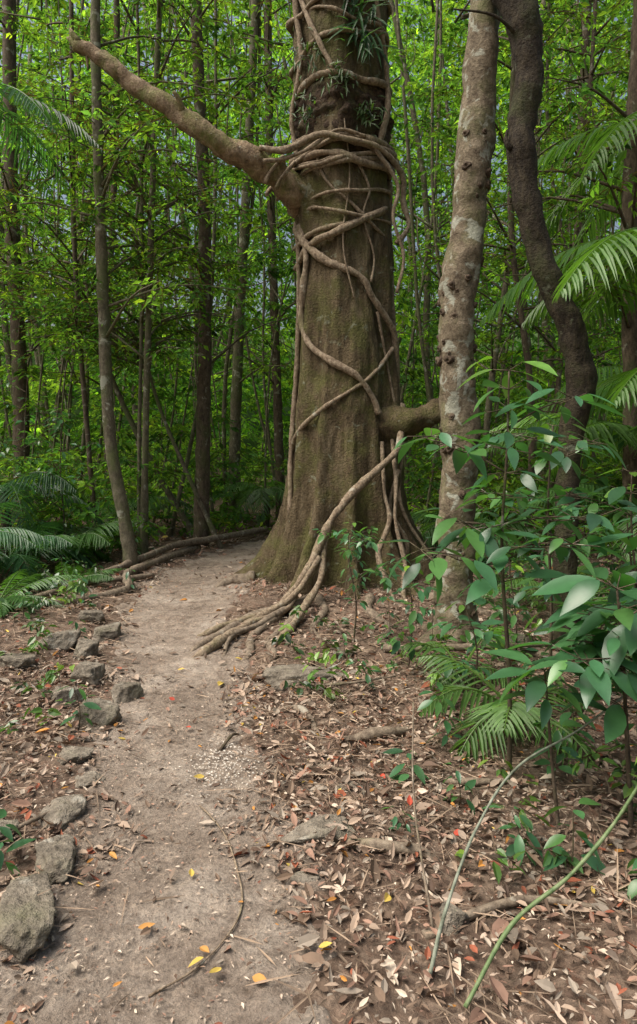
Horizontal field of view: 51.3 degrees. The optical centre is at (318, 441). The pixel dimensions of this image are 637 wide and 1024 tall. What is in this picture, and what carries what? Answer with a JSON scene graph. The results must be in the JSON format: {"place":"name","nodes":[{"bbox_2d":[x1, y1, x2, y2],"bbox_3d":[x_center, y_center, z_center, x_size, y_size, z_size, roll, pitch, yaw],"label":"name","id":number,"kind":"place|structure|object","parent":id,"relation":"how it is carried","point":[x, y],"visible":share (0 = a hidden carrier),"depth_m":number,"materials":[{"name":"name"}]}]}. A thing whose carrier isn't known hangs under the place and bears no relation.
{"place":"outdoors","nodes":[
{"label":"outdoors","id":0,"kind":"place"},
{"bbox_2d":[0,523,543,1023],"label":"dirt path","id":1,"kind":"structure","parent":0,"point":[264,1003],"depth_m":2.52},
{"bbox_2d":[35,833,76,884],"bbox_3d":[-0.998,1.599,2.522,0.150,0.113,0.272,0,0,-22],"label":"stone","id":2,"kind":"object","parent":1,"relation":"on","point":[55,856],"visible":0.9,"depth_m":2.48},
{"bbox_2d":[72,638,98,660],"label":"stone","id":3,"kind":"object","parent":1,"relation":"on","point":[86,647],"visible":0.82,"depth_m":4.88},
{"bbox_2d":[148,805,242,997],"bbox_3d":[-0.399,1.621,2.449,0.268,0.025,1.004,0,0,0],"label":"thin vine","id":4,"kind":"object","parent":1,"relation":"on","point":[201,962],"visible":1,"depth_m":2.20,"materials":[{"name":"brown plant"}]},
{"bbox_2d":[0,0,632,333],"label":"sky","id":5,"kind":"structure","parent":0,"point":[615,19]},
{"bbox_2d":[0,323,636,1023],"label":"ground","id":6,"kind":"structure","parent":0,"point":[386,1009],"depth_m":2.94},
{"bbox_2d":[0,809,34,878],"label":"seedling","id":7,"kind":"object","parent":6,"relation":"on","point":[6,832],"visible":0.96,"depth_m":2.53,"materials":[{"name":"green plant"}]},
{"bbox_2d":[0,652,35,670],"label":"stone","id":8,"kind":"object","parent":6,"relation":"on","point":[24,660],"visible":0.82,"depth_m":4.55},
{"bbox_2d":[0,502,54,559],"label":"palm","id":9,"kind":"object","parent":6,"relation":"on","point":[9,536],"visible":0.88,"depth_m":6.98,"materials":[{"name":"green plant"}]},
{"bbox_2d":[0,871,56,963],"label":"stone","id":10,"kind":"object","parent":6,"relation":"on","point":[27,912],"visible":1,"depth_m":2.15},
{"bbox_2d":[0,375,64,523],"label":"sapling","id":11,"kind":"object","parent":6,"relation":"on","point":[2,454],"visible":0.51,"depth_m":9.79,"materials":[{"name":"green plant"}]},
{"bbox_2d":[0,569,84,616],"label":"fern","id":12,"kind":"object","parent":6,"relation":"on","point":[10,591],"visible":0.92,"depth_m":6.25,"materials":[{"name":"green plant"}]},
{"bbox_2d":[0,522,93,581],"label":"palm","id":13,"kind":"object","parent":6,"relation":"on","point":[60,542],"visible":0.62,"depth_m":7.41,"materials":[{"name":"green plant"}]},
{"bbox_2d":[0,80,105,202],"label":"palm","id":14,"kind":"object","parent":6,"relation":"on","point":[30,103],"visible":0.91,"depth_m":8.12,"materials":[{"name":"green plant"}]},
{"bbox_2d":[0,471,111,556],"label":"palm","id":15,"kind":"object","parent":6,"relation":"on","point":[5,488],"visible":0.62,"depth_m":8.24,"materials":[{"name":"green plant"}]},
{"bbox_2d":[0,0,112,526],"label":"slender tree","id":16,"kind":"object","parent":6,"relation":"on","point":[13,234],"visible":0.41,"depth_m":10.90,"materials":[{"name":"green plant"}]},
{"bbox_2d":[0,522,118,572],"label":"palm","id":17,"kind":"object","parent":6,"relation":"on","point":[99,539],"visible":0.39,"depth_m":7.99,"materials":[{"name":"green plant"}]},
{"bbox_2d":[38,629,80,650],"bbox_3d":[-1.989,1.541,5.117,0.304,0.174,0.289,0,0,0],"label":"stone","id":18,"kind":"object","parent":6,"relation":"on","point":[66,640],"visible":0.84,"depth_m":5.03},
{"bbox_2d":[18,408,102,561],"bbox_3d":[-3.446,0.575,8.491,1.052,2.035,1.232,0,0,0],"label":"sapling","id":19,"kind":"object","parent":6,"relation":"on","point":[56,428],"visible":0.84,"depth_m":8.55,"materials":[{"name":"green plant"}]},
{"bbox_2d":[38,794,86,832],"bbox_3d":[-1.106,1.605,2.876,0.173,0.090,0.244,0,0,22],"label":"stone","id":20,"kind":"object","parent":6,"relation":"on","point":[68,809],"visible":0.91,"depth_m":2.83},
{"bbox_2d":[10,562,121,594],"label":"fern","id":21,"kind":"object","parent":6,"relation":"on","point":[97,577],"visible":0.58,"depth_m":6.99,"materials":[{"name":"green plant"}]},
{"bbox_2d":[50,685,83,708],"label":"stone","id":22,"kind":"object","parent":6,"relation":"on","point":[63,694],"visible":0.59,"depth_m":4.10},
{"bbox_2d":[57,746,93,764],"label":"stone","id":23,"kind":"object","parent":6,"relation":"on","point":[73,754],"visible":0.92,"depth_m":3.36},
{"bbox_2d":[0,573,154,589],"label":"fallen branch","id":24,"kind":"object","parent":6,"relation":"on","point":[136,577],"visible":0.41,"depth_m":7.29,"materials":[{"name":"wood"}]},
{"bbox_2d":[56,679,101,729],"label":"seedling","id":25,"kind":"object","parent":6,"relation":"on","point":[91,705],"visible":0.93,"depth_m":3.74,"materials":[{"name":"green plant"}]},
{"bbox_2d":[70,661,105,687],"bbox_3d":[-1.577,1.590,4.503,0.238,0.180,0.242,0,0,0],"label":"stone","id":26,"kind":"object","parent":6,"relation":"on","point":[91,673],"visible":0.78,"depth_m":4.44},
{"bbox_2d":[74,771,105,787],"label":"stone","id":27,"kind":"object","parent":6,"relation":"on","point":[86,779],"visible":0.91,"depth_m":3.14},
{"bbox_2d":[77,610,105,623],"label":"stone","id":28,"kind":"object","parent":6,"relation":"on","point":[93,615],"visible":0.86,"depth_m":5.69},
{"bbox_2d":[30,500,159,543],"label":"palm","id":29,"kind":"object","parent":6,"relation":"on","point":[68,532],"visible":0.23,"depth_m":8.82,"materials":[{"name":"green plant"}]},
{"bbox_2d":[70,697,121,729],"bbox_3d":[-1.293,1.594,3.868,0.288,0.164,0.219,0,0,21],"label":"stone","id":30,"kind":"object","parent":6,"relation":"on","point":[108,714],"visible":0.66,"depth_m":3.81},
{"bbox_2d":[12,544,200,609],"bbox_3d":[-2.176,1.511,7.462,0.839,0.160,4.313,0,0,21],"label":"fallen branch","id":31,"kind":"object","parent":6,"relation":"on","point":[146,565],"visible":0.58,"depth_m":7.51,"materials":[{"name":"wood"}]},
{"bbox_2d":[93,622,121,640],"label":"stone","id":32,"kind":"object","parent":6,"relation":"on","point":[111,631],"visible":0.84,"depth_m":5.33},
{"bbox_2d":[0,0,218,548],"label":"slender tree","id":33,"kind":"object","parent":6,"relation":"on","point":[73,245],"visible":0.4,"depth_m":9.47,"materials":[{"name":"green plant"}]},
{"bbox_2d":[0,0,224,519],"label":"slender tree","id":34,"kind":"object","parent":6,"relation":"on","point":[116,21],"visible":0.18,"depth_m":12.28,"materials":[{"name":"green plant"}]},
{"bbox_2d":[0,192,231,537],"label":"slender tree","id":35,"kind":"object","parent":6,"relation":"on","point":[180,514],"visible":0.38,"depth_m":9.83,"materials":[{"name":"green plant"}]},
{"bbox_2d":[110,681,143,703],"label":"stone","id":36,"kind":"object","parent":6,"relation":"on","point":[125,692],"visible":0.82,"depth_m":4.19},
{"bbox_2d":[0,0,259,569],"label":"slender tree","id":37,"kind":"object","parent":6,"relation":"on","point":[127,539],"visible":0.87,"depth_m":7.94,"materials":[{"name":"green plant"}]},
{"bbox_2d":[2,526,267,609],"bbox_3d":[-2.147,1.452,8.094,0.356,0.200,6.699,0,0,20],"label":"fallen branch","id":38,"kind":"object","parent":6,"relation":"on","point":[127,563],"visible":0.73,"depth_m":9.02,"materials":[{"name":"wood"}]},
{"bbox_2d":[0,0,270,554],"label":"slender tree","id":39,"kind":"object","parent":6,"relation":"on","point":[130,214],"visible":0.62,"depth_m":8.90,"materials":[{"name":"green plant"}]},
{"bbox_2d":[79,483,193,525],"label":"palm","id":40,"kind":"object","parent":6,"relation":"on","point":[158,505],"visible":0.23,"depth_m":10.69,"materials":[{"name":"green plant"}]},
{"bbox_2d":[15,256,263,548],"bbox_3d":[-2.617,-0.550,10.072,3.654,4.333,3.110,0,0,-24],"label":"slender tree","id":41,"kind":"object","parent":6,"relation":"on","point":[123,349],"visible":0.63,"depth_m":9.77,"materials":[{"name":"green plant"}]},
{"bbox_2d":[35,0,279,553],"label":"slender tree","id":42,"kind":"object","parent":6,"relation":"on","point":[158,54],"visible":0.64,"depth_m":8.96,"materials":[{"name":"green plant"}]},
{"bbox_2d":[58,0,295,547],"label":"slender tree","id":43,"kind":"object","parent":6,"relation":"on","point":[202,459],"visible":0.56,"depth_m":9.90,"materials":[{"name":"green plant"}]},
{"bbox_2d":[155,0,294,517],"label":"slender tree","id":44,"kind":"object","parent":6,"relation":"on","point":[236,371],"visible":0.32,"depth_m":12.91,"materials":[{"name":"green plant"}]},
{"bbox_2d":[213,480,284,527],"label":"palm","id":45,"kind":"object","parent":6,"relation":"on","point":[251,490],"visible":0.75,"depth_m":11.89,"materials":[{"name":"green plant"}]},
{"bbox_2d":[218,0,296,520],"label":"slender tree","id":46,"kind":"object","parent":6,"relation":"on","point":[267,27],"visible":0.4,"depth_m":12.92,"materials":[{"name":"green plant"}]},
{"bbox_2d":[66,0,521,663],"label":"rainforest tree","id":47,"kind":"object","parent":6,"relation":"on","point":[354,420],"visible":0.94,"depth_m":7.01,"materials":[{"name":"brown plant"}]},
{"bbox_2d":[271,705,323,739],"bbox_3d":[-0.074,1.624,3.838,0.140,0.108,0.535,0,0,-40],"label":"surface root","id":48,"kind":"object","parent":6,"relation":"on","point":[302,709],"visible":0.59,"depth_m":3.87,"materials":[{"name":"brown plant"}]},
{"bbox_2d":[262,664,347,690],"bbox_3d":[-0.092,1.571,4.452,0.591,0.136,0.242,0,0,-17],"label":"stone","id":49,"kind":"object","parent":6,"relation":"on","point":[276,675],"visible":0.6,"depth_m":4.36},
{"bbox_2d":[290,871,319,884],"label":"stone","id":50,"kind":"object","parent":6,"relation":"on","point":[302,877],"visible":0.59,"depth_m":2.44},
{"bbox_2d":[0,0,629,536],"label":"distant trees","id":51,"kind":"object","parent":6,"relation":"on","point":[430,224],"visible":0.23,"depth_m":13.85,"materials":[{"name":"green plant"}]},
{"bbox_2d":[0,0,632,566],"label":"forest foliage","id":52,"kind":"object","parent":6,"relation":"on","point":[444,136],"visible":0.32,"depth_m":12.83,"materials":[{"name":"plant"}]},
{"bbox_2d":[0,508,636,1023],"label":"leaf litter","id":53,"kind":"object","parent":6,"relation":"on","point":[602,910],"visible":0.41,"depth_m":2.84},
{"bbox_2d":[0,796,86,838],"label":"fallen branch","id":54,"kind":"object","parent":53,"relation":"on","point":[31,820],"visible":0.44,"depth_m":2.75,"materials":[{"name":"wood"}]},
{"bbox_2d":[0,538,636,883],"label":"undergrowth seedlings","id":55,"kind":"object","parent":6,"relation":"on","point":[501,856],"visible":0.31,"depth_m":4.27,"materials":[{"name":"green plant"}]},
{"bbox_2d":[281,814,356,842],"bbox_3d":[0.003,1.597,2.695,0.299,0.058,0.176,0,0,-35],"label":"stone","id":56,"kind":"object","parent":6,"relation":"on","point":[303,832],"visible":0.94,"depth_m":2.69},
{"bbox_2d":[296,763,391,795],"bbox_3d":[0.146,1.628,3.201,0.618,0.047,0.083,0,0,35],"label":"surface root","id":57,"kind":"object","parent":6,"relation":"on","point":[376,785],"visible":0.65,"depth_m":3.24,"materials":[{"name":"brown plant"}]},
{"bbox_2d":[312,675,395,686],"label":"twig","id":58,"kind":"object","parent":6,"relation":"on","point":[345,683],"visible":0.88,"depth_m":4.26,"materials":[{"name":"wood"}]},
{"bbox_2d":[312,521,410,641],"bbox_3d":[0.332,1.131,5.315,0.769,0.989,1.015,0,0,0],"label":"sapling","id":59,"kind":"object","parent":6,"relation":"on","point":[350,543],"visible":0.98,"depth_m":5.27,"materials":[{"name":"green plant"}]},
{"bbox_2d":[344,726,411,746],"bbox_3d":[0.363,1.624,3.664,0.481,0.124,0.120,0,0,-27],"label":"surface root","id":60,"kind":"object","parent":6,"relation":"on","point":[369,733],"visible":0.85,"depth_m":3.61,"materials":[{"name":"brown plant"}]},
{"bbox_2d":[377,592,399,643],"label":"seedling","id":61,"kind":"object","parent":6,"relation":"on","point":[382,599],"visible":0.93,"depth_m":5.20,"materials":[{"name":"green plant"}]},
{"bbox_2d":[342,838,441,862],"bbox_3d":[0.303,1.619,2.612,0.421,0.095,0.057,0,0,12],"label":"surface root","id":62,"kind":"object","parent":6,"relation":"on","point":[386,846],"visible":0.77,"depth_m":2.60,"materials":[{"name":"brown plant"}]},
{"bbox_2d":[382,806,420,832],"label":"seedling","id":63,"kind":"object","parent":6,"relation":"on","point":[394,820],"visible":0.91,"depth_m":2.72,"materials":[{"name":"green plant"}]},
{"bbox_2d":[363,562,443,665],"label":"sapling","id":64,"kind":"object","parent":6,"relation":"on","point":[387,584],"visible":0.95,"depth_m":4.49,"materials":[{"name":"green plant"}]},
{"bbox_2d":[383,748,428,783],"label":"seedling","id":65,"kind":"object","parent":6,"relation":"on","point":[419,773],"visible":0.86,"depth_m":3.18,"materials":[{"name":"green plant"}]},
{"bbox_2d":[412,702,433,927],"bbox_3d":[0.375,1.361,2.500,0.038,0.526,0.605,0,0,2],"label":"thin stick","id":66,"kind":"object","parent":6,"relation":"on","point":[425,882],"visible":0.97,"depth_m":2.40,"materials":[{"name":"wood"}]},
{"bbox_2d":[424,604,446,641],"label":"seedling","id":67,"kind":"object","parent":6,"relation":"on","point":[429,625],"visible":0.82,"depth_m":5.00,"materials":[{"name":"green plant"}]},
{"bbox_2d":[419,677,454,713],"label":"seedling","id":68,"kind":"object","parent":6,"relation":"on","point":[438,684],"visible":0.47,"depth_m":3.88,"materials":[{"name":"green plant"}]},
{"bbox_2d":[417,696,463,751],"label":"seedling","id":69,"kind":"object","parent":6,"relation":"on","point":[438,708],"visible":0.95,"depth_m":3.43,"materials":[{"name":"green plant"}]},
{"bbox_2d":[439,902,468,935],"bbox_3d":[0.459,1.619,2.254,0.122,0.075,0.121,0,0,0],"label":"stone","id":70,"kind":"object","parent":6,"relation":"on","point":[456,916],"visible":0.69,"depth_m":2.22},
{"bbox_2d":[414,0,500,643],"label":"knobbly tree","id":71,"kind":"object","parent":6,"relation":"on","point":[462,265],"visible":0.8,"depth_m":5.18,"materials":[{"name":"brown plant"}]},
{"bbox_2d":[443,762,475,814],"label":"seedling","id":72,"kind":"object","parent":6,"relation":"on","point":[469,784],"visible":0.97,"depth_m":2.95,"materials":[{"name":"green plant"}]},
{"bbox_2d":[400,626,524,691],"bbox_3d":[0.960,1.423,4.413,0.823,0.287,0.785,0,0,0],"label":"palm seedling","id":73,"kind":"object","parent":6,"relation":"on","point":[407,646],"visible":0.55,"depth_m":4.41,"materials":[{"name":"green plant"}]},
{"bbox_2d":[427,601,522,694],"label":"sapling","id":74,"kind":"object","parent":6,"relation":"on","point":[488,635],"visible":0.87,"depth_m":4.12,"materials":[{"name":"green plant"}]},
{"bbox_2d":[431,777,518,785],"bbox_3d":[0.744,1.612,3.136,0.415,0.080,0.106,0,0,8],"label":"surface root","id":75,"kind":"object","parent":6,"relation":"on","point":[481,781],"visible":0.62,"depth_m":3.11,"materials":[{"name":"brown plant"}]},
{"bbox_2d":[410,511,544,566],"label":"palm","id":76,"kind":"object","parent":6,"relation":"on","point":[420,516],"visible":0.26,"depth_m":8.47,"materials":[{"name":"green plant"}]},
{"bbox_2d":[383,641,574,651],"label":"fallen branch","id":77,"kind":"object","parent":6,"relation":"on","point":[456,647],"visible":0.38,"depth_m":4.72,"materials":[{"name":"wood"}]},
{"bbox_2d":[394,2,618,543],"bbox_3d":[2.772,-3.090,9.713,3.356,9.384,3.820,0,0,38],"label":"slender tree","id":78,"kind":"object","parent":6,"relation":"on","point":[521,314],"visible":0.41,"depth_m":9.46,"materials":[{"name":"green plant"}]},
{"bbox_2d":[377,356,636,775],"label":"sapling","id":79,"kind":"object","parent":6,"relation":"on","point":[480,541],"visible":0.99,"depth_m":3.16,"materials":[{"name":"green plant"}]},
{"bbox_2d":[457,546,561,655],"bbox_3d":[1.366,1.163,4.737,0.759,0.818,0.654,0,0,27],"label":"sapling","id":80,"kind":"object","parent":6,"relation":"on","point":[520,595],"visible":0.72,"depth_m":4.71,"materials":[{"name":"green plant"}]},
{"bbox_2d":[418,655,601,770],"bbox_3d":[1.062,1.551,3.528,1.044,0.591,1.020,0,0,0],"label":"palm seedling","id":81,"kind":"object","parent":6,"relation":"on","point":[495,714],"visible":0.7,"depth_m":3.42,"materials":[{"name":"green plant"}]},
{"bbox_2d":[396,2,624,511],"bbox_3d":[3.052,-3.693,10.574,3.590,10.595,3.606,0,0,-21],"label":"slender tree","id":82,"kind":"object","parent":6,"relation":"on","point":[494,350],"visible":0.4,"depth_m":10.46,"materials":[{"name":"green plant"}]},
{"bbox_2d":[474,484,546,594],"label":"sapling","id":83,"kind":"object","parent":6,"relation":"on","point":[485,560],"visible":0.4,"depth_m":6.53,"materials":[{"name":"green plant"}]},
{"bbox_2d":[491,631,532,648],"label":"stone","id":84,"kind":"object","parent":6,"relation":"on","point":[520,637],"visible":0.16,"depth_m":5.01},
{"bbox_2d":[482,803,543,865],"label":"seedling","id":85,"kind":"object","parent":6,"relation":"on","point":[518,845],"visible":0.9,"depth_m":2.56,"materials":[{"name":"green plant"}]},
{"bbox_2d":[428,696,622,974],"bbox_3d":[0.872,1.301,2.520,1.462,0.648,0.162,0,0,-37],"label":"climbing cane","id":86,"kind":"object","parent":6,"relation":"on","point":[436,945],"visible":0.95,"depth_m":2.31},
{"bbox_2d":[454,0,597,646],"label":"crooked tree","id":87,"kind":"object","parent":6,"relation":"on","point":[521,21],"visible":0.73,"depth_m":4.92,"materials":[{"name":"brown plant"}]},
{"bbox_2d":[421,895,636,940],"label":"surface root","id":88,"kind":"object","parent":6,"relation":"on","point":[504,902],"visible":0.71,"depth_m":2.28,"materials":[{"name":"brown plant"}]},
{"bbox_2d":[480,649,606,833],"bbox_3d":[0.896,1.255,2.731,0.456,0.788,0.496,0,0,-34],"label":"sapling","id":89,"kind":"object","parent":6,"relation":"on","point":[535,691],"visible":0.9,"depth_m":2.71,"materials":[{"name":"green plant"}]},
{"bbox_2d":[462,423,626,700],"bbox_3d":[1.237,0.746,3.811,0.969,1.719,0.788,0,0,26],"label":"sapling","id":90,"kind":"object","parent":6,"relation":"on","point":[549,441],"visible":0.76,"depth_m":3.84,"materials":[{"name":"green plant"}]},
{"bbox_2d":[482,565,616,621],"bbox_3d":[2.157,1.426,5.934,1.435,0.909,1.618,0,0,0],"label":"palm seedling","id":91,"kind":"object","parent":6,"relation":"on","point":[517,581],"visible":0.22,"depth_m":5.63,"materials":[{"name":"green plant"}]},
{"bbox_2d":[463,786,636,1007],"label":"climbing cane","id":92,"kind":"object","parent":6,"relation":"on","point":[535,902],"visible":1,"depth_m":2.08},
{"bbox_2d":[527,719,583,776],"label":"seedling","id":93,"kind":"object","parent":6,"relation":"on","point":[556,735],"visible":0.73,"depth_m":3.08,"materials":[{"name":"green plant"}]},
{"bbox_2d":[483,0,631,535],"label":"slender tree","id":94,"kind":"object","parent":6,"relation":"on","point":[592,68],"visible":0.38,"depth_m":10.16,"materials":[{"name":"green plant"}]},
{"bbox_2d":[480,0,636,571],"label":"slender tree","id":95,"kind":"object","parent":6,"relation":"on","point":[626,211],"visible":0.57,"depth_m":6.93,"materials":[{"name":"green plant"}]},
{"bbox_2d":[480,227,636,331],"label":"palm","id":96,"kind":"object","parent":6,"relation":"on","point":[584,258],"visible":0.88,"depth_m":5.56,"materials":[{"name":"green plant"}]},
{"bbox_2d":[486,414,636,477],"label":"palm","id":97,"kind":"object","parent":6,"relation":"on","point":[599,430],"visible":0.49,"depth_m":5.84,"materials":[{"name":"green plant"}]},
{"bbox_2d":[499,111,636,274],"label":"palm","id":98,"kind":"object","parent":6,"relation":"on","point":[601,140],"visible":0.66,"depth_m":7.28,"materials":[{"name":"green plant"}]},
{"bbox_2d":[515,366,622,446],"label":"palm","id":99,"kind":"object","parent":6,"relation":"on","point":[603,372],"visible":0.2,"depth_m":8.32,"materials":[{"name":"green plant"}]},
{"bbox_2d":[547,680,596,747],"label":"seedling","id":100,"kind":"object","parent":6,"relation":"on","point":[567,715],"visible":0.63,"depth_m":3.36,"materials":[{"name":"green plant"}]},
{"bbox_2d":[508,567,636,831],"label":"sapling","id":101,"kind":"object","parent":6,"relation":"on","point":[597,676],"visible":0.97,"depth_m":2.66,"materials":[{"name":"green plant"}]},
{"bbox_2d":[543,797,605,874],"bbox_3d":[0.964,1.507,2.480,0.250,0.307,0.205,0,0,12],"label":"seedling","id":102,"kind":"object","parent":6,"relation":"on","point":[593,862],"visible":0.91,"depth_m":2.49,"materials":[{"name":"green plant"}]},
{"bbox_2d":[520,0,632,524],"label":"slender tree","id":103,"kind":"object","parent":6,"relation":"on","point":[585,32],"visible":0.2,"depth_m":11.95,"materials":[{"name":"green plant"}]},
{"bbox_2d":[521,468,636,619],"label":"sapling","id":104,"kind":"object","parent":6,"relation":"on","point":[615,495],"visible":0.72,"depth_m":3.60,"materials":[{"name":"green plant"}]},
{"bbox_2d":[525,533,636,731],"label":"sapling","id":105,"kind":"object","parent":6,"relation":"on","point":[589,651],"visible":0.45,"depth_m":2.90,"materials":[{"name":"green plant"}]},
{"bbox_2d":[528,483,636,561],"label":"palm","id":106,"kind":"object","parent":6,"relation":"on","point":[591,488],"visible":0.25,"depth_m":5.47,"materials":[{"name":"green plant"}]},
{"bbox_2d":[528,484,636,634],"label":"sapling","id":107,"kind":"object","parent":6,"relation":"on","point":[574,510],"visible":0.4,"depth_m":4.39,"materials":[{"name":"green plant"}]},
{"bbox_2d":[530,430,636,574],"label":"sapling","id":108,"kind":"object","parent":6,"relation":"on","point":[602,480],"visible":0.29,"depth_m":6.09,"materials":[{"name":"green plant"}]},
{"bbox_2d":[556,367,636,429],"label":"palm","id":109,"kind":"object","parent":6,"relation":"on","point":[614,389],"visible":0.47,"depth_m":5.00,"materials":[{"name":"green plant"}]},
{"bbox_2d":[571,587,631,695],"bbox_3d":[2.392,1.403,4.416,1.271,0.686,1.485,0,0,0],"label":"palm seedling","id":110,"kind":"object","parent":6,"relation":"on","point":[600,598],"visible":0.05,"depth_m":4.81,"materials":[{"name":"green plant"}]},
{"bbox_2d":[621,858,636,898],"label":"seedling","id":111,"kind":"object","parent":6,"relation":"on","point":[632,890],"visible":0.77,"depth_m":2.33,"materials":[{"name":"green plant"}]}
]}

